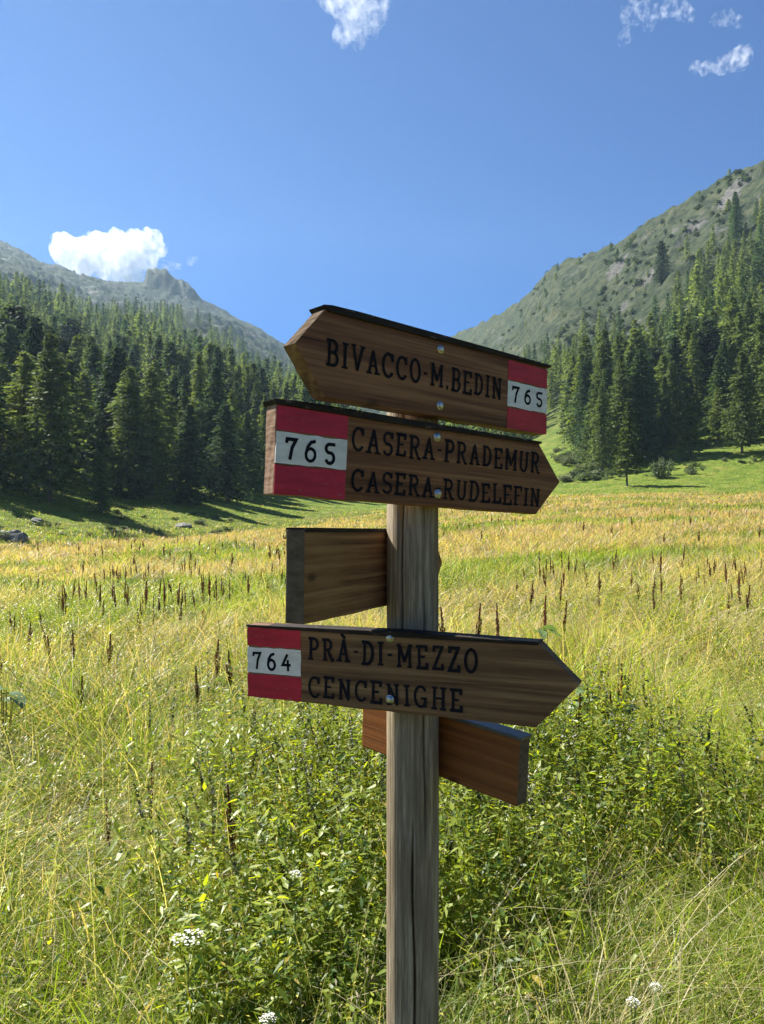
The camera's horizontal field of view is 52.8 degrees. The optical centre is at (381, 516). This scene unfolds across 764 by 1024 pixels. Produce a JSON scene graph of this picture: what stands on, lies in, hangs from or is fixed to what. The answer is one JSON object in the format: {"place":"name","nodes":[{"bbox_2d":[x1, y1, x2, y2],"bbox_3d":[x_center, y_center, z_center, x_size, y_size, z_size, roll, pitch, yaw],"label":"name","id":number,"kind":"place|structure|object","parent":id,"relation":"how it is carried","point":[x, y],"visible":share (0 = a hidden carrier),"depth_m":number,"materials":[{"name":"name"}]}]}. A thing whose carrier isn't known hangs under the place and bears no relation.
{"place":"outdoors","nodes":[
{"label":"outdoors","id":0,"kind":"place"},
{"bbox_2d":[0,160,763,578],"bbox_3d":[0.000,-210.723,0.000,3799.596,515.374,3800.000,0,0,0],"label":"ground","id":1,"kind":"structure","parent":0,"point":[590,274],"depth_m":439.55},
{"bbox_2d":[0,373,19,489],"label":"spruce tree","id":2,"kind":"object","parent":1,"relation":"on","point":[4,426],"visible":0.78,"depth_m":99.72,"materials":[{"name":"green plant"}]},
{"bbox_2d":[0,324,23,411],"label":"spruce tree","id":3,"kind":"object","parent":1,"relation":"on","point":[8,356],"visible":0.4,"depth_m":131.65,"materials":[{"name":"green plant"}]},
{"bbox_2d":[0,686,25,771],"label":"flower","id":4,"kind":"object","parent":1,"relation":"on","point":[21,700],"visible":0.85,"depth_m":4.37,"materials":[{"name":"green plant"}]},
{"bbox_2d":[0,364,28,473],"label":"larch tree","id":5,"kind":"object","parent":1,"relation":"on","point":[5,376],"visible":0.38,"depth_m":107.67,"materials":[{"name":"green plant"}]},
{"bbox_2d":[0,529,29,542],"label":"boulder","id":6,"kind":"object","parent":1,"relation":"on","point":[15,535],"visible":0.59,"depth_m":66.38,"materials":[{"name":"stone"}]},
{"bbox_2d":[0,304,41,363],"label":"stone pine","id":7,"kind":"object","parent":1,"relation":"on","point":[14,315],"visible":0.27,"depth_m":155.02,"materials":[{"name":"green plant"}]},
{"bbox_2d":[0,351,71,492],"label":"larch tree","id":8,"kind":"object","parent":1,"relation":"on","point":[20,410],"visible":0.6,"depth_m":101.29,"materials":[{"name":"green plant"}]},
{"bbox_2d":[7,315,65,464],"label":"spruce tree","id":9,"kind":"object","parent":1,"relation":"on","point":[34,332],"visible":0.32,"depth_m":125.97,"materials":[{"name":"green plant"}]},
{"bbox_2d":[30,356,81,473],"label":"stone pine","id":10,"kind":"object","parent":1,"relation":"on","point":[36,359],"visible":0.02,"depth_m":117.69,"materials":[{"name":"green plant"}]},
{"bbox_2d":[44,336,72,365],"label":"stone pine","id":11,"kind":"object","parent":1,"relation":"on","point":[64,348],"visible":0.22,"depth_m":166.53,"materials":[{"name":"green plant"}]},
{"bbox_2d":[0,332,127,501],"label":"larch tree","id":12,"kind":"object","parent":1,"relation":"on","point":[51,430],"visible":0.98,"depth_m":97.44,"materials":[{"name":"green plant"}]},
{"bbox_2d":[52,355,90,478],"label":"spruce tree","id":13,"kind":"object","parent":1,"relation":"on","point":[70,370],"visible":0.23,"depth_m":125.85,"materials":[{"name":"green plant"}]},
{"bbox_2d":[57,317,87,347],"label":"stone pine","id":14,"kind":"object","parent":1,"relation":"on","point":[71,328],"visible":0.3,"depth_m":235.47,"materials":[{"name":"green plant"}]},
{"bbox_2d":[65,336,87,380],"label":"larch tree","id":15,"kind":"object","parent":1,"relation":"on","point":[77,354],"visible":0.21,"depth_m":162.89,"materials":[{"name":"green plant"}]},
{"bbox_2d":[73,372,96,465],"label":"larch tree","id":16,"kind":"object","parent":1,"relation":"on","point":[84,381],"visible":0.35,"depth_m":135.97,"materials":[{"name":"green plant"}]},
{"bbox_2d":[76,344,102,432],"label":"spruce tree","id":17,"kind":"object","parent":1,"relation":"on","point":[93,355],"visible":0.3,"depth_m":147.76,"materials":[{"name":"green plant"}]},
{"bbox_2d":[79,335,103,447],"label":"larch tree","id":18,"kind":"object","parent":1,"relation":"on","point":[90,340],"visible":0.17,"depth_m":154.68,"materials":[{"name":"green plant"}]},
{"bbox_2d":[79,354,115,484],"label":"spruce tree","id":19,"kind":"object","parent":1,"relation":"on","point":[102,390],"visible":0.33,"depth_m":126.29,"materials":[{"name":"green plant"}]},
{"bbox_2d":[85,439,111,514],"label":"spruce tree","id":20,"kind":"object","parent":1,"relation":"on","point":[100,483],"visible":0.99,"depth_m":95.78,"materials":[{"name":"green plant"}]},
{"bbox_2d":[87,348,140,461],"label":"stone pine","id":21,"kind":"object","parent":1,"relation":"on","point":[101,363],"visible":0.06,"depth_m":140.58,"materials":[{"name":"green plant"}]},
{"bbox_2d":[72,366,162,498],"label":"larch tree","id":22,"kind":"object","parent":1,"relation":"on","point":[129,405],"visible":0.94,"depth_m":119.38,"materials":[{"name":"green plant"}]},
{"bbox_2d":[80,346,155,491],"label":"spruce tree","id":23,"kind":"object","parent":1,"relation":"on","point":[116,367],"visible":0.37,"depth_m":125.94,"materials":[{"name":"green plant"}]},
{"bbox_2d":[107,391,153,499],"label":"spruce tree","id":24,"kind":"object","parent":1,"relation":"on","point":[134,493],"visible":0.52,"depth_m":120.75,"materials":[{"name":"green plant"}]},
{"bbox_2d":[103,371,158,493],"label":"larch tree","id":25,"kind":"object","parent":1,"relation":"on","point":[123,374],"visible":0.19,"depth_m":123.42,"materials":[{"name":"green plant"}]},
{"bbox_2d":[114,367,183,493],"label":"larch tree","id":26,"kind":"object","parent":1,"relation":"on","point":[151,400],"visible":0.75,"depth_m":127.80,"materials":[{"name":"green plant"}]},
{"bbox_2d":[143,349,165,388],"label":"stone pine","id":27,"kind":"object","parent":1,"relation":"on","point":[156,354],"visible":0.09,"depth_m":213.70,"materials":[{"name":"green plant"}]},
{"bbox_2d":[141,359,180,480],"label":"larch tree","id":28,"kind":"object","parent":1,"relation":"on","point":[154,363],"visible":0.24,"depth_m":138.22,"materials":[{"name":"green plant"}]},
{"bbox_2d":[159,341,179,379],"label":"spruce tree","id":29,"kind":"object","parent":1,"relation":"on","point":[169,352],"visible":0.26,"depth_m":196.38,"materials":[{"name":"green plant"}]},
{"bbox_2d":[163,375,180,452],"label":"spruce tree","id":30,"kind":"object","parent":1,"relation":"on","point":[173,384],"visible":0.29,"depth_m":164.78,"materials":[{"name":"green plant"}]},
{"bbox_2d":[156,384,203,478],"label":"larch tree","id":31,"kind":"object","parent":1,"relation":"on","point":[170,414],"visible":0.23,"depth_m":141.46,"materials":[{"name":"green plant"}]},
{"bbox_2d":[168,389,198,477],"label":"larch tree","id":32,"kind":"object","parent":1,"relation":"on","point":[183,396],"visible":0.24,"depth_m":152.64,"materials":[{"name":"green plant"}]},
{"bbox_2d":[178,355,191,379],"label":"spruce tree","id":33,"kind":"object","parent":1,"relation":"on","point":[184,362],"visible":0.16,"depth_m":194.74,"materials":[{"name":"green plant"}]},
{"bbox_2d":[170,375,202,469],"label":"spruce tree","id":34,"kind":"object","parent":1,"relation":"on","point":[185,383],"visible":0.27,"depth_m":159.05,"materials":[{"name":"green plant"}]},
{"bbox_2d":[170,928,203,1023],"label":"white flower","id":35,"kind":"object","parent":1,"relation":"on","point":[186,937],"visible":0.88,"depth_m":1.95,"materials":[{"name":"grey plant"}]},
{"bbox_2d":[163,404,212,505],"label":"spruce tree","id":36,"kind":"object","parent":1,"relation":"on","point":[189,482],"visible":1,"depth_m":121.32,"materials":[{"name":"green plant"}]},
{"bbox_2d":[179,353,212,476],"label":"larch tree","id":37,"kind":"object","parent":1,"relation":"on","point":[199,372],"visible":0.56,"depth_m":154.50,"materials":[{"name":"green plant"}]},
{"bbox_2d":[201,343,222,380],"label":"larch tree","id":38,"kind":"object","parent":1,"relation":"on","point":[208,355],"visible":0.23,"depth_m":212.76,"materials":[{"name":"green plant"}]},
{"bbox_2d":[184,366,247,488],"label":"spruce tree","id":39,"kind":"object","parent":1,"relation":"on","point":[214,399],"visible":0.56,"depth_m":150.82,"materials":[{"name":"green plant"}]},
{"bbox_2d":[209,346,231,380],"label":"spruce tree","id":40,"kind":"object","parent":1,"relation":"on","point":[217,356],"visible":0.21,"depth_m":208.47,"materials":[{"name":"green plant"}]},
{"bbox_2d":[204,381,243,458],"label":"stone pine","id":41,"kind":"object","parent":1,"relation":"on","point":[227,389],"visible":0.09,"depth_m":176.47,"materials":[{"name":"green plant"}]},
{"bbox_2d":[200,404,254,503],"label":"spruce tree","id":42,"kind":"object","parent":1,"relation":"on","point":[228,461],"visible":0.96,"depth_m":135.30,"materials":[{"name":"green plant"}]},
{"bbox_2d":[226,347,236,380],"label":"larch tree","id":43,"kind":"object","parent":1,"relation":"on","point":[231,359],"visible":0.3,"depth_m":237.94,"materials":[{"name":"green plant"}]},
{"bbox_2d":[224,784,239,932],"bbox_3d":[-0.536,1.302,2.793,0.044,0.680,0.034,-5,2,-24],"label":"dock stalk","id":44,"kind":"object","parent":1,"relation":"on","point":[230,830],"visible":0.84,"depth_m":2.79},
{"bbox_2d":[231,381,247,427],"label":"larch tree","id":45,"kind":"object","parent":1,"relation":"on","point":[237,386],"visible":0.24,"depth_m":193.57,"materials":[{"name":"green plant"}]},
{"bbox_2d":[222,389,257,485],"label":"larch tree","id":46,"kind":"object","parent":1,"relation":"on","point":[233,401],"visible":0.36,"depth_m":157.35,"materials":[{"name":"green plant"}]},
{"bbox_2d":[233,365,246,428],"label":"larch tree","id":47,"kind":"object","parent":1,"relation":"on","point":[237,374],"visible":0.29,"depth_m":207.46,"materials":[{"name":"green plant"}]},
{"bbox_2d":[241,366,253,413],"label":"larch tree","id":48,"kind":"object","parent":1,"relation":"on","point":[247,385],"visible":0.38,"depth_m":214.98,"materials":[{"name":"green plant"}]},
{"bbox_2d":[236,411,264,495],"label":"spruce tree","id":49,"kind":"object","parent":1,"relation":"on","point":[247,429],"visible":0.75,"depth_m":158.96,"materials":[{"name":"green plant"}]},
{"bbox_2d":[243,363,264,412],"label":"larch tree","id":50,"kind":"object","parent":1,"relation":"on","point":[256,377],"visible":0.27,"depth_m":217.59,"materials":[{"name":"green plant"}]},
{"bbox_2d":[249,381,262,434],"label":"larch tree","id":51,"kind":"object","parent":1,"relation":"on","point":[255,403],"visible":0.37,"depth_m":200.86,"materials":[{"name":"green plant"}]},
{"bbox_2d":[246,408,265,475],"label":"larch tree","id":52,"kind":"object","parent":1,"relation":"on","point":[257,428],"visible":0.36,"depth_m":177.86,"materials":[{"name":"green plant"}]},
{"bbox_2d":[258,395,267,477],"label":"larch tree","id":53,"kind":"object","parent":1,"relation":"on","point":[263,420],"visible":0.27,"depth_m":184.70,"materials":[{"name":"green plant"}]},
{"bbox_2d":[258,367,270,393],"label":"spruce tree","id":54,"kind":"object","parent":1,"relation":"on","point":[265,380],"visible":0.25,"depth_m":229.30,"materials":[{"name":"green plant"}]},
{"bbox_2d":[288,379,299,400],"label":"larch tree","id":55,"kind":"object","parent":1,"relation":"on","point":[293,386],"visible":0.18,"depth_m":218.36,"materials":[{"name":"green plant"}]},
{"bbox_2d":[290,870,301,1010],"bbox_3d":[-0.225,1.272,2.000,0.036,0.708,0.037,0,0,0],"label":"white flower","id":56,"kind":"object","parent":1,"relation":"on","point":[295,935],"visible":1,"depth_m":2.00,"materials":[{"name":"grey plant"}]},
{"bbox_2d":[0,467,763,1023],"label":"meadow grass","id":57,"kind":"structure","parent":1,"relation":"on","point":[680,981],"depth_m":4.25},
{"bbox_2d":[0,549,763,1023],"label":"meadow herbs","id":58,"kind":"object","parent":1,"relation":"on","point":[206,951],"visible":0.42,"depth_m":2.72,"materials":[{"name":"green plant"}]},
{"bbox_2d":[0,168,763,438],"bbox_3d":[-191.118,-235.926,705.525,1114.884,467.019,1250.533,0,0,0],"label":"distant forest","id":59,"kind":"object","parent":1,"relation":"on","point":[142,330],"visible":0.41,"depth_m":368.00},
{"bbox_2d":[246,304,581,1023],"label":"signpost","id":60,"kind":"object","parent":1,"relation":"on","point":[422,691],"visible":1,"depth_m":1.24,"materials":[{"name":"brown wood"}]},
{"bbox_2d":[533,625,566,642],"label":"dock leaves","id":61,"kind":"object","parent":1,"relation":"on","point":[543,633],"visible":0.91,"depth_m":6.14,"materials":[{"name":"green plant"}]},
{"bbox_2d":[554,372,578,439],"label":"stone pine","id":62,"kind":"object","parent":1,"relation":"on","point":[567,389],"visible":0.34,"depth_m":218.03,"materials":[{"name":"green plant"}]},
{"bbox_2d":[557,353,584,438],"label":"larch tree","id":63,"kind":"object","parent":1,"relation":"on","point":[581,356],"visible":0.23,"depth_m":209.94,"materials":[{"name":"green plant"}]},
{"bbox_2d":[557,334,593,422],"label":"larch tree","id":64,"kind":"object","parent":1,"relation":"on","point":[586,345],"visible":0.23,"depth_m":225.38,"materials":[{"name":"green plant"}]},
{"bbox_2d":[558,357,593,445],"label":"spruce tree","id":65,"kind":"object","parent":1,"relation":"on","point":[585,359],"visible":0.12,"depth_m":208.73,"materials":[{"name":"green plant"}]},
{"bbox_2d":[570,362,591,451],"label":"spruce tree","id":66,"kind":"object","parent":1,"relation":"on","point":[585,381],"visible":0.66,"depth_m":193.09,"materials":[{"name":"green plant"}]},
{"bbox_2d":[566,683,603,754],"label":"dock leaves","id":67,"kind":"object","parent":1,"relation":"on","point":[578,692],"visible":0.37,"depth_m":3.88,"materials":[{"name":"green plant"}]},
{"bbox_2d":[571,379,613,465],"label":"larch tree","id":68,"kind":"object","parent":1,"relation":"on","point":[596,384],"visible":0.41,"depth_m":170.09,"materials":[{"name":"green plant"}]},
{"bbox_2d":[572,383,613,464],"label":"spruce tree","id":69,"kind":"object","parent":1,"relation":"on","point":[583,430],"visible":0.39,"depth_m":172.00,"materials":[{"name":"green plant"}]},
{"bbox_2d":[574,329,613,435],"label":"larch tree","id":70,"kind":"object","parent":1,"relation":"on","point":[603,361],"visible":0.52,"depth_m":195.22,"materials":[{"name":"green plant"}]},
{"bbox_2d":[585,368,613,446],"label":"spruce tree","id":71,"kind":"object","parent":1,"relation":"on","point":[607,377],"visible":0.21,"depth_m":179.84,"materials":[{"name":"green plant"}]},
{"bbox_2d":[578,385,622,470],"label":"larch tree","id":72,"kind":"object","parent":1,"relation":"on","point":[602,414],"visible":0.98,"depth_m":161.80,"materials":[{"name":"green plant"}]},
{"bbox_2d":[607,334,626,366],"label":"larch tree","id":73,"kind":"object","parent":1,"relation":"on","point":[616,347],"visible":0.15,"depth_m":222.09,"materials":[{"name":"green plant"}]},
{"bbox_2d":[595,363,657,462],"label":"larch tree","id":74,"kind":"object","parent":1,"relation":"on","point":[621,390],"visible":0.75,"depth_m":166.77,"materials":[{"name":"green plant"}]},
{"bbox_2d":[609,404,643,485],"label":"larch tree","id":75,"kind":"object","parent":1,"relation":"on","point":[624,460],"visible":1,"depth_m":134.62,"materials":[{"name":"green plant"}]},
{"bbox_2d":[607,351,662,458],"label":"spruce tree","id":76,"kind":"object","parent":1,"relation":"on","point":[630,356],"visible":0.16,"depth_m":171.62,"materials":[{"name":"green plant"}]},
{"bbox_2d":[624,328,648,363],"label":"larch tree","id":77,"kind":"object","parent":1,"relation":"on","point":[635,337],"visible":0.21,"depth_m":205.57,"materials":[{"name":"green plant"}]},
{"bbox_2d":[616,349,674,463],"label":"spruce tree","id":78,"kind":"object","parent":1,"relation":"on","point":[639,376],"visible":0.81,"depth_m":167.11,"materials":[{"name":"green plant"}]},
{"bbox_2d":[645,346,665,378],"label":"stone pine","id":79,"kind":"object","parent":1,"relation":"on","point":[651,354],"visible":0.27,"depth_m":209.62,"materials":[{"name":"green plant"}]},
{"bbox_2d":[651,240,670,285],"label":"stone pine","id":80,"kind":"object","parent":1,"relation":"on","point":[660,273],"visible":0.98,"depth_m":425.45,"materials":[{"name":"green plant"}]},
{"bbox_2d":[649,456,673,477],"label":"shrub","id":81,"kind":"object","parent":1,"relation":"on","point":[656,469],"visible":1,"depth_m":144.70,"materials":[{"name":"green plant"}]},
{"bbox_2d":[656,376,677,449],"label":"spruce tree","id":82,"kind":"object","parent":1,"relation":"on","point":[664,416],"visible":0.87,"depth_m":174.27,"materials":[{"name":"green plant"}]},
{"bbox_2d":[651,354,688,435],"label":"larch tree","id":83,"kind":"object","parent":1,"relation":"on","point":[663,362],"visible":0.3,"depth_m":188.30,"materials":[{"name":"green plant"}]},
{"bbox_2d":[656,336,696,423],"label":"spruce tree","id":84,"kind":"object","parent":1,"relation":"on","point":[673,346],"visible":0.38,"depth_m":192.20,"materials":[{"name":"green plant"}]},
{"bbox_2d":[651,361,708,444],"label":"larch tree","id":85,"kind":"object","parent":1,"relation":"on","point":[675,386],"visible":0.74,"depth_m":177.23,"materials":[{"name":"green plant"}]},
{"bbox_2d":[677,403,703,456],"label":"larch tree","id":86,"kind":"object","parent":1,"relation":"on","point":[689,436],"visible":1,"depth_m":163.27,"materials":[{"name":"green plant"}]},
{"bbox_2d":[678,321,710,414],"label":"larch tree","id":87,"kind":"object","parent":1,"relation":"on","point":[688,327],"visible":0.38,"depth_m":203.81,"materials":[{"name":"green plant"}]},
{"bbox_2d":[682,332,708,412],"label":"conifer tree","id":88,"kind":"object","parent":1,"relation":"on","point":[693,364],"visible":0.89,"depth_m":197.36,"materials":[{"name":"green plant"}]},
{"bbox_2d":[685,348,713,415],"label":"larch tree","id":89,"kind":"object","parent":1,"relation":"on","point":[705,376],"visible":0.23,"depth_m":201.22,"materials":[{"name":"green plant"}]},
{"bbox_2d":[692,318,726,413],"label":"stone pine","id":90,"kind":"object","parent":1,"relation":"on","point":[709,331],"visible":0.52,"depth_m":202.00,"materials":[{"name":"green plant"}]},
{"bbox_2d":[697,354,737,433],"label":"spruce tree","id":91,"kind":"object","parent":1,"relation":"on","point":[718,378],"visible":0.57,"depth_m":179.55,"materials":[{"name":"green plant"}]},
{"bbox_2d":[704,387,731,440],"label":"larch tree","id":92,"kind":"object","parent":1,"relation":"on","point":[716,414],"visible":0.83,"depth_m":175.43,"materials":[{"name":"green plant"}]},
{"bbox_2d":[711,340,735,418],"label":"spruce tree","id":93,"kind":"object","parent":1,"relation":"on","point":[723,351],"visible":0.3,"depth_m":188.97,"materials":[{"name":"green plant"}]},
{"bbox_2d":[716,295,746,344],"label":"larch tree","id":94,"kind":"object","parent":1,"relation":"on","point":[728,326],"visible":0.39,"depth_m":227.35,"materials":[{"name":"green plant"}]},
{"bbox_2d":[725,337,744,405],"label":"larch tree","id":95,"kind":"object","parent":1,"relation":"on","point":[729,341],"visible":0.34,"depth_m":191.55,"materials":[{"name":"green plant"}]},
{"bbox_2d":[708,351,763,452],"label":"larch tree","id":96,"kind":"object","parent":1,"relation":"on","point":[744,418],"visible":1,"depth_m":159.53,"materials":[{"name":"green plant"}]},
{"bbox_2d":[727,191,745,236],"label":"spruce tree","id":97,"kind":"object","parent":1,"relation":"on","point":[735,200],"visible":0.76,"depth_m":406.94,"materials":[{"name":"green plant"}]},
{"bbox_2d":[729,312,748,355],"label":"larch tree","id":98,"kind":"object","parent":1,"relation":"on","point":[737,336],"visible":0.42,"depth_m":204.63,"materials":[{"name":"green plant"}]},
{"bbox_2d":[731,363,759,441],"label":"spruce tree","id":99,"kind":"object","parent":1,"relation":"on","point":[749,374],"visible":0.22,"depth_m":168.23,"materials":[{"name":"green plant"}]},
{"bbox_2d":[729,310,763,404],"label":"larch tree","id":100,"kind":"object","parent":1,"relation":"on","point":[759,326],"visible":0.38,"depth_m":189.21,"materials":[{"name":"green plant"}]},
{"bbox_2d":[732,356,763,434],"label":"larch tree","id":101,"kind":"object","parent":1,"relation":"on","point":[760,392],"visible":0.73,"depth_m":166.79,"materials":[{"name":"green plant"}]},
{"bbox_2d":[742,300,758,339],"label":"larch tree","id":102,"kind":"object","parent":1,"relation":"on","point":[748,319],"visible":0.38,"depth_m":229.51,"materials":[{"name":"green plant"}]},
{"bbox_2d":[743,352,763,429],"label":"larch tree","id":103,"kind":"object","parent":1,"relation":"on","point":[752,360],"visible":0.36,"depth_m":173.27,"materials":[{"name":"green plant"}]},
{"bbox_2d":[750,332,763,413],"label":"larch tree","id":104,"kind":"object","parent":1,"relation":"on","point":[760,350],"visible":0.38,"depth_m":180.53,"materials":[{"name":"green plant"}]},
{"bbox_2d":[0,0,763,343],"label":"sky","id":105,"kind":"structure","parent":0,"point":[422,164],"materials":[{"name":"blue"}]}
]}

